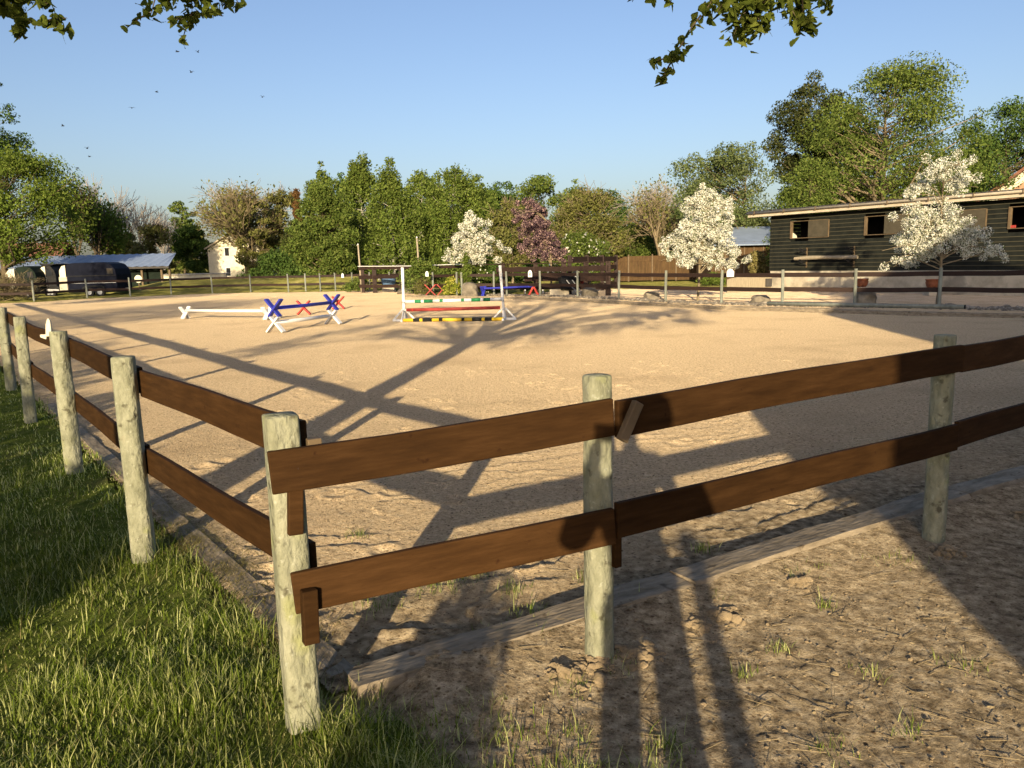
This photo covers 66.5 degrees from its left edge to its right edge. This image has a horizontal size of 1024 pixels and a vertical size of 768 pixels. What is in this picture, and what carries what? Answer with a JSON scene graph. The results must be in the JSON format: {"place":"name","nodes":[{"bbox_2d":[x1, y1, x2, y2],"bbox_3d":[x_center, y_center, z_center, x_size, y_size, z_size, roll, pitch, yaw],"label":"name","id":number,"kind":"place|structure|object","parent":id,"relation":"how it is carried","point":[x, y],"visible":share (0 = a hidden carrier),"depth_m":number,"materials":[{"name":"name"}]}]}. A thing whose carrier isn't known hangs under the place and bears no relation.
{"place":"outdoors","nodes":[
{"label":"outdoors","id":0,"kind":"place"},
{"bbox_2d":[0,276,457,302],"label":"grass verge","id":1,"kind":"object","parent":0,"point":[184,291],"depth_m":56.45,"materials":[{"name":"plant"}]},
{"bbox_2d":[5,266,59,296],"bbox_3d":[-33.633,-7.258,55.295,3.386,2.176,2.140,-1,9,2],"label":"horse trailer","id":2,"kind":"object","parent":1,"relation":"on","point":[35,272],"visible":0.27,"depth_m":54.35,"materials":[{"name":"green paint"}]},
{"bbox_2d":[40,264,66,295],"bbox_3d":[-32.419,-7.521,56.292,2.463,2.337,2.140,-1,9,2],"label":"horse trailer","id":3,"kind":"object","parent":1,"relation":"on","point":[51,272],"visible":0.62,"depth_m":55.38,"materials":[{"name":"black paint"}]},
{"bbox_2d":[59,262,131,295],"bbox_3d":[-28.142,-7.213,53.774,5.085,2.316,2.140,-1,9,2],"label":"horse trailer","id":4,"kind":"object","parent":1,"relation":"on","point":[90,271],"visible":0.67,"depth_m":52.86,"materials":[{"name":"blue paint"}]},
{"bbox_2d":[0,366,574,767],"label":"lawn","id":5,"kind":"structure","parent":0,"point":[70,612],"depth_m":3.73,"materials":[{"name":"plant"}]},
{"bbox_2d":[1,266,904,698],"bbox_3d":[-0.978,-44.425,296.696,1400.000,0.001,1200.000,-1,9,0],"label":"ground","id":6,"kind":"structure","parent":0,"point":[639,282],"depth_m":6.41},
{"bbox_2d":[0,83,36,205],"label":"broadleaf tree","id":7,"kind":"object","parent":6,"relation":"on","point":[5,140],"visible":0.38,"depth_m":66.69,"materials":[{"name":"green plant"}]},
{"bbox_2d":[0,267,46,300],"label":"brush heap","id":8,"kind":"object","parent":6,"relation":"on","point":[6,279],"visible":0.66,"depth_m":47.11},
{"bbox_2d":[0,144,89,291],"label":"maple tree","id":9,"kind":"object","parent":6,"relation":"on","point":[32,170],"visible":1,"depth_m":58.16,"materials":[{"name":"green plant"}]},
{"bbox_2d":[49,178,102,255],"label":"airy tree","id":10,"kind":"object","parent":6,"relation":"on","point":[83,201],"visible":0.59,"depth_m":74.30,"materials":[{"name":"green plant"}]},
{"bbox_2d":[0,253,175,286],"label":"open shed","id":11,"kind":"structure","parent":6,"relation":"on","point":[148,266],"depth_m":66.55,"materials":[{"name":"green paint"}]},
{"bbox_2d":[57,189,128,254],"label":"airy tree","id":12,"kind":"object","parent":6,"relation":"on","point":[100,239],"visible":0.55,"depth_m":79.00,"materials":[{"name":"green plant"}]},
{"bbox_2d":[67,172,139,253],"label":"bare tree","id":13,"kind":"object","parent":6,"relation":"on","point":[118,206],"visible":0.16,"depth_m":91.26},
{"bbox_2d":[101,206,133,254],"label":"airy tree","id":14,"kind":"object","parent":6,"relation":"on","point":[121,240],"visible":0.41,"depth_m":81.58,"materials":[{"name":"green plant"}]},
{"bbox_2d":[115,230,149,254],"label":"olive shrub","id":15,"kind":"object","parent":6,"relation":"on","point":[134,244],"visible":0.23,"depth_m":87.83,"materials":[{"name":"green plant"}]},
{"bbox_2d":[113,198,175,245],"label":"bare tree","id":16,"kind":"object","parent":6,"relation":"on","point":[135,223],"visible":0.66,"depth_m":94.22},
{"bbox_2d":[132,213,176,273],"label":"olive shrub","id":17,"kind":"object","parent":6,"relation":"on","point":[154,232],"visible":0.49,"depth_m":91.78,"materials":[{"name":"green plant"}]},
{"bbox_2d":[0,307,321,567],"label":"rail fence","id":18,"kind":"object","parent":6,"relation":"on","point":[141,459],"visible":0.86,"depth_m":4.51,"materials":[{"name":"wood"}]},
{"bbox_2d":[166,200,200,273],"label":"broadleaf tree","id":19,"kind":"object","parent":6,"relation":"on","point":[179,207],"visible":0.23,"depth_m":109.63,"materials":[{"name":"green plant"}]},
{"bbox_2d":[171,218,213,272],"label":"round bush","id":20,"kind":"object","parent":6,"relation":"on","point":[187,239],"visible":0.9,"depth_m":98.51,"materials":[{"name":"green plant"}]},
{"bbox_2d":[163,273,229,278],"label":"garden wall","id":21,"kind":"structure","parent":6,"relation":"on","point":[193,275],"depth_m":86.97,"materials":[{"name":"beige paint"}]},
{"bbox_2d":[0,272,457,300],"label":"rail fence","id":22,"kind":"object","parent":6,"relation":"on","point":[249,277],"visible":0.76,"depth_m":52.86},
{"bbox_2d":[174,174,288,275],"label":"budding tree","id":23,"kind":"object","parent":6,"relation":"on","point":[224,221],"visible":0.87,"depth_m":92.31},
{"bbox_2d":[204,234,278,276],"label":"house","id":24,"kind":"structure","parent":6,"relation":"on","point":[222,261],"depth_m":98.38,"materials":[{"name":"beige paint"}]},
{"bbox_2d":[190,178,304,217],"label":"bare tree","id":25,"kind":"object","parent":6,"relation":"on","point":[215,192],"visible":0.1,"depth_m":123.04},
{"bbox_2d":[228,190,274,275],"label":"budding tree","id":26,"kind":"object","parent":6,"relation":"on","point":[250,257],"visible":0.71,"depth_m":92.75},
{"bbox_2d":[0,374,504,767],"bbox_3d":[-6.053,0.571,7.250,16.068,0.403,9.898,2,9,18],"label":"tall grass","id":27,"kind":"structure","parent":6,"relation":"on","point":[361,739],"depth_m":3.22,"materials":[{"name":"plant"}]},
{"bbox_2d":[234,245,310,276],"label":"hedge","id":28,"kind":"object","parent":6,"relation":"on","point":[278,262],"visible":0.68,"depth_m":78.12,"materials":[{"name":"green plant"}]},
{"bbox_2d":[256,185,301,274],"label":"broadleaf tree","id":29,"kind":"object","parent":6,"relation":"on","point":[286,200],"visible":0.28,"depth_m":97.21,"materials":[{"name":"green plant"}]},
{"bbox_2d":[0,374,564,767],"bbox_3d":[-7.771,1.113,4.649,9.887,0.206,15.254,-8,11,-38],"label":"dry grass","id":30,"kind":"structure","parent":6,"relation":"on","point":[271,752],"depth_m":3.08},
{"bbox_2d":[280,177,361,277],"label":"leafy tree","id":31,"kind":"object","parent":6,"relation":"on","point":[307,231],"visible":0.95,"depth_m":66.08,"materials":[{"name":"green plant"}]},
{"bbox_2d":[300,161,353,273],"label":"birch","id":32,"kind":"object","parent":6,"relation":"on","point":[323,177],"visible":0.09,"depth_m":81.44,"materials":[{"name":"green plant"}]},
{"bbox_2d":[329,152,396,273],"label":"birch","id":33,"kind":"object","parent":6,"relation":"on","point":[357,186],"visible":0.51,"depth_m":77.21,"materials":[{"name":"green plant"}]},
{"bbox_2d":[355,156,425,279],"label":"birch","id":34,"kind":"object","parent":6,"relation":"on","point":[391,195],"visible":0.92,"depth_m":67.80,"materials":[{"name":"green plant"}]},
{"bbox_2d":[0,0,833,86],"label":"oak tree","id":35,"kind":"object","parent":6,"relation":"on","point":[747,20],"visible":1,"depth_m":6.26,"materials":[{"name":"green plant"}]},
{"bbox_2d":[399,169,441,273],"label":"birch","id":36,"kind":"object","parent":6,"relation":"on","point":[421,176],"visible":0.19,"depth_m":85.35,"materials":[{"name":"green plant"}]},
{"bbox_2d":[396,257,450,292],"bbox_3d":[-5.020,-6.155,44.702,3.360,2.224,2.044,-1,9,0],"label":"leafy shrub","id":37,"kind":"object","parent":6,"relation":"on","point":[416,270],"visible":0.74,"depth_m":44.30,"materials":[{"name":"green plant"}]},
{"bbox_2d":[441,276,460,294],"bbox_3d":[-3.212,-5.242,41.987,1.262,1.178,1.077,-1,9,0],"label":"flowering bush","id":38,"kind":"object","parent":6,"relation":"on","point":[448,288],"visible":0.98,"depth_m":41.80,"materials":[{"name":"yellow plant"}]},
{"bbox_2d":[418,163,497,282],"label":"birch","id":39,"kind":"object","parent":6,"relation":"on","point":[441,219],"visible":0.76,"depth_m":69.55,"materials":[{"name":"green plant"}]},
{"bbox_2d":[458,252,473,283],"bbox_3d":[-2.420,-5.798,41.429,0.792,2.416,0.750,-9,11,-39],"label":"column shrub","id":40,"kind":"object","parent":6,"relation":"on","point":[467,267],"visible":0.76,"depth_m":41.27,"materials":[{"name":"green plant"}]},
{"bbox_2d":[441,210,511,282],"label":"blossom tree","id":41,"kind":"object","parent":6,"relation":"on","point":[471,243],"visible":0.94,"depth_m":42.06,"materials":[{"name":"white plant"}]},
{"bbox_2d":[470,262,495,292],"bbox_3d":[-1.779,-5.855,43.082,1.756,1.988,1.342,-1,9,0],"label":"leafy bush","id":42,"kind":"object","parent":6,"relation":"on","point":[481,269],"visible":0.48,"depth_m":42.88,"materials":[{"name":"green plant"}]},
{"bbox_2d":[480,181,521,233],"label":"broadleaf tree","id":43,"kind":"object","parent":6,"relation":"on","point":[500,195],"visible":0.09,"depth_m":108.17,"materials":[{"name":"green plant"}]},
{"bbox_2d":[483,195,534,282],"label":"budding tree","id":44,"kind":"object","parent":6,"relation":"on","point":[502,231],"visible":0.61,"depth_m":64.22,"materials":[{"name":"green plant"}]},
{"bbox_2d":[472,234,567,280],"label":"leafy bush","id":45,"kind":"object","parent":6,"relation":"on","point":[489,260],"visible":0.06,"depth_m":73.24,"materials":[{"name":"green plant"}]},
{"bbox_2d":[510,173,563,265],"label":"broadleaf tree","id":46,"kind":"object","parent":6,"relation":"on","point":[542,184],"visible":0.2,"depth_m":104.66,"materials":[{"name":"green plant"}]},
{"bbox_2d":[540,228,613,283],"bbox_3d":[4.767,-9.162,56.377,5.323,4.156,4.290,-6,10,-29],"label":"leafy bush","id":47,"kind":"object","parent":6,"relation":"on","point":[578,244],"visible":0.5,"depth_m":55.64,"materials":[{"name":"green plant"}]},
{"bbox_2d":[550,179,609,237],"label":"broadleaf tree","id":48,"kind":"object","parent":6,"relation":"on","point":[566,192],"visible":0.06,"depth_m":102.95,"materials":[{"name":"green plant"}]},
{"bbox_2d":[530,175,639,282],"bbox_3d":[5.563,-12.098,60.821,7.334,8.550,6.716,4,10,29],"label":"budding tree","id":49,"kind":"object","parent":6,"relation":"on","point":[585,204],"visible":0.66,"depth_m":59.99,"materials":[{"name":"green plant"}]},
{"bbox_2d":[595,188,631,252],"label":"broadleaf tree","id":50,"kind":"object","parent":6,"relation":"on","point":[620,211],"visible":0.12,"depth_m":108.31,"materials":[{"name":"green plant"}]},
{"bbox_2d":[610,214,656,278],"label":"leafy bush","id":51,"kind":"object","parent":6,"relation":"on","point":[647,249],"visible":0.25,"depth_m":68.48,"materials":[{"name":"green plant"}]},
{"bbox_2d":[262,334,1023,734],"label":"rail fence","id":52,"kind":"object","parent":6,"relation":"on","point":[604,522],"visible":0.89,"depth_m":3.13,"materials":[{"name":"wood"}]},
{"bbox_2d":[611,174,688,227],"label":"bare tree","id":53,"kind":"object","parent":6,"relation":"on","point":[657,192],"visible":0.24,"depth_m":91.27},
{"bbox_2d":[604,254,696,281],"bbox_3d":[12.817,-9.132,61.036,11.167,2.100,0.140,-1,9,3],"label":"panel fence","id":54,"kind":"object","parent":6,"relation":"on","point":[644,264],"visible":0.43,"depth_m":61.16,"materials":[{"name":"brown wood"}]},
{"bbox_2d":[617,193,692,280],"bbox_3d":[11.950,-12.043,63.550,7.107,7.276,6.175,4,10,31],"label":"bare tree","id":55,"kind":"object","parent":6,"relation":"on","point":[654,223],"visible":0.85,"depth_m":62.77,"materials":[{"name":"brown plant"}]},
{"bbox_2d":[666,140,778,228],"bbox_3d":[15.280,-12.481,56.861,8.726,10.135,7.497,-1,9,0],"label":"broadleaf tree","id":56,"kind":"object","parent":6,"relation":"on","point":[724,166],"visible":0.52,"depth_m":55.71,"materials":[{"name":"green plant"}]},
{"bbox_2d":[696,226,769,283],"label":"shed","id":57,"kind":"structure","parent":6,"relation":"on","point":[748,240],"depth_m":51.52,"materials":[{"name":"brown wood"}]},
{"bbox_2d":[460,268,1023,303],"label":"rail fence","id":58,"kind":"object","parent":6,"relation":"on","point":[940,273],"visible":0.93,"depth_m":27.06,"materials":[{"name":"wood"}]},
{"bbox_2d":[747,250,767,272],"bbox_3d":[13.720,-6.374,43.537,1.224,2.200,1.130,-1,9,0],"label":"bush","id":59,"kind":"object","parent":6,"relation":"on","point":[759,259],"depth_m":43.25,"materials":[{"name":"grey plant"}]},
{"bbox_2d":[762,156,839,268],"bbox_3d":[19.344,-10.755,51.417,6.394,8.189,5.175,-1,9,0],"label":"broadleaf tree","id":60,"kind":"object","parent":6,"relation":"on","point":[816,175],"visible":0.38,"depth_m":50.46,"materials":[{"name":"green plant"}]},
{"bbox_2d":[761,69,858,203],"bbox_3d":[22.664,-15.933,60.074,6.640,15.626,6.703,-1,9,0],"label":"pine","id":61,"kind":"object","parent":6,"relation":"on","point":[801,112],"visible":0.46,"depth_m":59.22,"materials":[{"name":"plant"}]},
{"bbox_2d":[787,50,1006,212],"bbox_3d":[26.483,-15.233,55.594,14.865,15.459,12.191,-1,9,0],"label":"maple tree","id":62,"kind":"object","parent":6,"relation":"on","point":[903,80],"visible":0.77,"depth_m":53.62,"materials":[{"name":"green plant"}]},
{"bbox_2d":[946,95,1023,201],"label":"broadleaf tree","id":63,"kind":"object","parent":6,"relation":"on","point":[1012,112],"visible":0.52,"depth_m":60.96,"materials":[{"name":"green plant"}]},
{"bbox_2d":[987,167,1023,200],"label":"house","id":64,"kind":"structure","parent":6,"relation":"on","point":[1020,180],"depth_m":61.03,"materials":[{"name":"paint"}]},
{"bbox_2d":[0,291,1023,693],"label":"sand arena","id":65,"kind":"object","parent":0,"point":[368,367],"visible":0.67,"depth_m":9.19},
{"bbox_2d":[45,403,189,530],"bbox_3d":[-4.119,0.629,7.715,0.135,0.083,6.270,-8,11,-37],"label":"timber sleeper","id":66,"kind":"object","parent":65,"relation":"on","point":[94,444],"visible":0.48,"depth_m":6.88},
{"bbox_2d":[178,306,270,319],"bbox_3d":[-9.706,-2.402,26.400,3.799,0.423,0.391,3,10,23],"label":"cavaletti","id":67,"kind":"object","parent":65,"relation":"on","point":[188,309],"visible":0.93,"depth_m":26.38,"materials":[{"name":"white paint"}]},
{"bbox_2d":[113,492,373,674],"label":"grass tufts","id":68,"kind":"object","parent":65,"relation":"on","point":[214,564],"visible":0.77,"depth_m":4.50,"materials":[{"name":"green plant"}]},
{"bbox_2d":[174,523,352,678],"bbox_3d":[-1.456,1.109,4.258,0.134,0.082,2.450,-8,11,-37],"label":"timber sleeper","id":69,"kind":"object","parent":65,"relation":"on","point":[328,651],"visible":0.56,"depth_m":4.16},
{"bbox_2d":[266,310,341,332],"bbox_3d":[-5.761,-1.774,21.813,0.508,0.426,2.901,2,9,20],"label":"cavaletti","id":70,"kind":"object","parent":65,"relation":"on","point":[276,321],"visible":1,"depth_m":21.46,"materials":[{"name":"white paint"}]},
{"bbox_2d":[264,294,339,316],"bbox_3d":[-5.770,-2.204,21.746,0.541,0.475,2.901,2,9,20],"label":"cavaletti","id":71,"kind":"object","parent":70,"relation":"on","point":[276,307],"visible":1,"depth_m":21.36,"materials":[{"name":"blue paint"}]},
{"bbox_2d":[393,267,413,321],"bbox_3d":[-3.290,-2.709,23.639,0.547,1.620,0.547,-8,11,-37],"label":"jump stand","id":72,"kind":"object","parent":65,"relation":"on","point":[404,314],"visible":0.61,"depth_m":23.61,"materials":[{"name":"white paint"}]},
{"bbox_2d":[358,263,461,292],"bbox_3d":[-6.187,-6.372,47.237,8.315,1.720,0.314,4,11,33],"label":"timber pen","id":73,"kind":"object","parent":65,"relation":"on","point":[374,276],"visible":0.52,"depth_m":48.43,"materials":[{"name":"brown wood"}]},
{"bbox_2d":[403,317,503,321],"bbox_3d":[-1.754,-1.920,23.267,3.036,0.107,0.105,0,9,7],"label":"jump pole","id":74,"kind":"object","parent":65,"relation":"on","point":[451,319],"visible":1,"depth_m":23.23,"materials":[{"name":"yellow paint"}]},
{"bbox_2d":[494,265,515,320],"bbox_3d":[-0.248,-2.718,23.260,0.547,1.622,0.547,-8,11,-37],"label":"jump stand","id":75,"kind":"object","parent":65,"relation":"on","point":[503,308],"visible":0.86,"depth_m":23.25,"materials":[{"name":"white paint"}]},
{"bbox_2d":[406,306,499,311],"bbox_3d":[-1.767,-2.250,23.370,2.847,0.127,0.101,0,9,7],"label":"jump pole","id":76,"kind":"object","parent":75,"relation":"on","point":[453,308],"visible":1,"depth_m":23.33,"materials":[{"name":"red paint"}]},
{"bbox_2d":[405,298,501,302],"bbox_3d":[-1.758,-2.497,23.329,2.917,0.127,0.101,0,9,7],"label":"jump pole","id":77,"kind":"object","parent":75,"relation":"on","point":[452,300],"visible":1,"depth_m":23.29,"materials":[{"name":"white paint"}]},
{"bbox_2d":[594,300,663,306],"bbox_3d":[4.474,-3.108,30.044,0.165,0.159,4.238,-6,10,-30],"label":"timber sleeper","id":78,"kind":"object","parent":65,"relation":"on","point":[629,303],"visible":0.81,"depth_m":29.86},
{"bbox_2d":[664,303,721,309],"bbox_3d":[6.269,-2.678,27.027,0.165,0.160,2.835,-6,10,-30],"label":"timber sleeper","id":79,"kind":"object","parent":65,"relation":"on","point":[693,306],"visible":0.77,"depth_m":26.93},
{"bbox_2d":[722,306,798,311],"bbox_3d":[7.919,-2.384,24.908,2.617,0.161,0.165,7,12,44],"label":"timber sleeper","id":80,"kind":"object","parent":65,"relation":"on","point":[755,308],"visible":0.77,"depth_m":24.84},
{"bbox_2d":[799,308,907,315],"bbox_3d":[9.944,-2.109,22.854,0.166,0.161,3.180,-9,12,-42],"label":"timber sleeper","id":81,"kind":"object","parent":65,"relation":"on","point":[857,311],"visible":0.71,"depth_m":22.73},
{"bbox_2d":[767,302,965,308],"bbox_3d":[10.623,-2.418,23.915,5.775,0.122,0.118,6,12,40],"label":"ground pole","id":82,"kind":"object","parent":65,"relation":"on","point":[941,306],"visible":1,"depth_m":23.65,"materials":[{"name":"black paint"}]},
{"bbox_2d":[908,311,1023,317],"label":"timber sleeper","id":83,"kind":"object","parent":65,"relation":"on","point":[971,314],"visible":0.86,"depth_m":20.78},
{"bbox_2d":[0,0,1023,258],"label":"sky","id":84,"kind":"structure","parent":0,"point":[513,91],"materials":[{"name":"blue"}]},
{"bbox_2d":[322,481,1023,767],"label":"soil path","id":85,"kind":"structure","parent":0,"point":[871,593],"depth_m":3.19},
{"bbox_2d":[343,572,693,705],"bbox_3d":[0.114,1.157,3.621,1.780,0.133,0.226,-7,11,-30],"label":"timber sleeper","id":86,"kind":"object","parent":85,"relation":"on","point":[392,672],"visible":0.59,"depth_m":3.48,"materials":[{"name":"wood"}]},
{"bbox_2d":[366,712,704,767],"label":"weeds","id":87,"kind":"object","parent":85,"relation":"on","point":[586,762],"visible":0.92,"depth_m":2.64,"materials":[{"name":"green plant"}]},
{"bbox_2d":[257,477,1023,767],"bbox_3d":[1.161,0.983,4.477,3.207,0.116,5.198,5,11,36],"label":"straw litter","id":88,"kind":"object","parent":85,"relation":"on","point":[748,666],"visible":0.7,"depth_m":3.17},
{"bbox_2d":[321,525,994,767],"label":"weed tufts","id":89,"kind":"object","parent":85,"relation":"on","point":[531,608],"visible":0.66,"depth_m":3.04,"materials":[{"name":"green plant"}]},
{"bbox_2d":[445,500,1023,767],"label":"grit","id":90,"kind":"object","parent":85,"relation":"on","point":[788,657],"visible":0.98,"depth_m":3.05,"materials":[{"name":"gravel"}]},
{"bbox_2d":[544,509,1023,690],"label":"soil clods","id":91,"kind":"object","parent":85,"relation":"on","point":[648,652],"visible":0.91,"depth_m":3.37,"materials":[{"name":"soil"}]},
{"bbox_2d":[611,557,1023,767],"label":"pale stones","id":92,"kind":"object","parent":85,"relation":"on","point":[834,673],"visible":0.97,"depth_m":3.18,"materials":[{"name":"stone"}]},
{"bbox_2d":[669,489,971,584],"bbox_3d":[1.979,0.926,4.736,2.570,0.146,0.227,-7,10,-31],"label":"timber sleeper","id":93,"kind":"object","parent":85,"relation":"on","point":[712,569],"visible":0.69,"depth_m":4.51,"materials":[{"name":"wood"}]},
{"bbox_2d":[948,465,1023,496],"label":"timber sleeper","id":94,"kind":"object","parent":85,"relation":"on","point":[996,480],"visible":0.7,"depth_m":5.57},
{"bbox_2d":[531,289,1023,310],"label":"gravel yard","id":95,"kind":"structure","parent":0,"point":[895,298],"depth_m":31.90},
{"bbox_2d":[462,261,610,295],"bbox_3d":[1.014,-5.457,40.540,9.221,1.660,0.245,5,11,35],"label":"timber pen","id":96,"kind":"object","parent":95,"relation":"on","point":[584,268],"visible":0.59,"depth_m":39.53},
{"bbox_2d":[511,196,573,282],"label":"blossom tree","id":97,"kind":"object","parent":95,"relation":"on","point":[544,236],"visible":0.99,"depth_m":40.12,"materials":[{"name":"pink plant"}]},
{"bbox_2d":[567,255,617,293],"bbox_3d":[4.623,-6.180,43.566,0.233,2.000,7.929,3,10,25],"label":"timber pen","id":98,"kind":"object","parent":95,"relation":"on","point":[601,258],"visible":0.39,"depth_m":44.27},
{"bbox_2d":[658,182,752,300],"bbox_3d":[7.477,-5.571,30.677,3.594,4.646,2.319,-1,9,0],"label":"blossom tree","id":99,"kind":"object","parent":95,"relation":"on","point":[704,212],"visible":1,"depth_m":30.38,"materials":[{"name":"white plant"}]},
{"bbox_2d":[461,292,1023,310],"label":"pebbles","id":100,"kind":"object","parent":95,"relation":"on","point":[1006,307],"visible":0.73,"depth_m":29.54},
{"bbox_2d":[727,277,771,292],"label":"board wall","id":101,"kind":"structure","parent":95,"relation":"on","point":[766,282],"depth_m":38.74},
{"bbox_2d":[856,292,876,302],"bbox_3d":[11.839,-2.816,26.147,0.659,0.573,0.558,-2,9,-4],"label":"boulder","id":102,"kind":"object","parent":95,"relation":"on","point":[866,297],"visible":0.49,"depth_m":25.93,"materials":[{"name":"stone"}]},
{"bbox_2d":[746,188,1023,295],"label":"stable","id":103,"kind":"structure","parent":95,"relation":"on","point":[867,234],"depth_m":34.53,"materials":[{"name":"wood"}]},
{"bbox_2d":[797,248,807,266],"bbox_3d":[14.050,-6.098,37.680,0.550,0.950,0.265,-7,10,-31],"label":"wall bracket","id":104,"kind":"object","parent":103,"relation":"attached to","point":[802,250],"depth_m":37.67,"materials":[{"name":"black paint"}]},
{"bbox_2d":[794,255,857,259],"bbox_3d":[14.662,-5.928,36.605,0.238,0.195,3.388,-7,10,-32],"label":"log","id":105,"kind":"object","parent":104,"relation":"on","point":[828,257],"visible":1,"depth_m":36.37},
{"bbox_2d":[790,219,829,238],"bbox_3d":[14.321,-7.452,37.560,0.140,0.840,2.186,-7,10,-32],"label":"window","id":106,"kind":"structure","parent":103,"relation":"in","point":[819,228],"depth_m":37.19,"materials":[{"name":"beige paint"}]},
{"bbox_2d":[864,214,908,235],"bbox_3d":[16.413,-6.981,34.242,0.125,0.840,2.070,-7,10,-32],"label":"window","id":107,"kind":"structure","parent":103,"relation":"in","point":[889,227],"depth_m":33.99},
{"bbox_2d":[923,208,987,230],"bbox_3d":[17.980,-6.630,31.771,0.125,0.840,2.598,-7,10,-32],"label":"window","id":108,"kind":"structure","parent":103,"relation":"in","point":[981,214],"depth_m":30.97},
{"bbox_2d":[878,149,1008,303],"bbox_3d":[13.761,-4.960,25.082,4.092,4.887,2.407,-1,9,0],"label":"blossom tree","id":109,"kind":"object","parent":95,"relation":"on","point":[938,228],"visible":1,"depth_m":24.81,"materials":[{"name":"white plant"}]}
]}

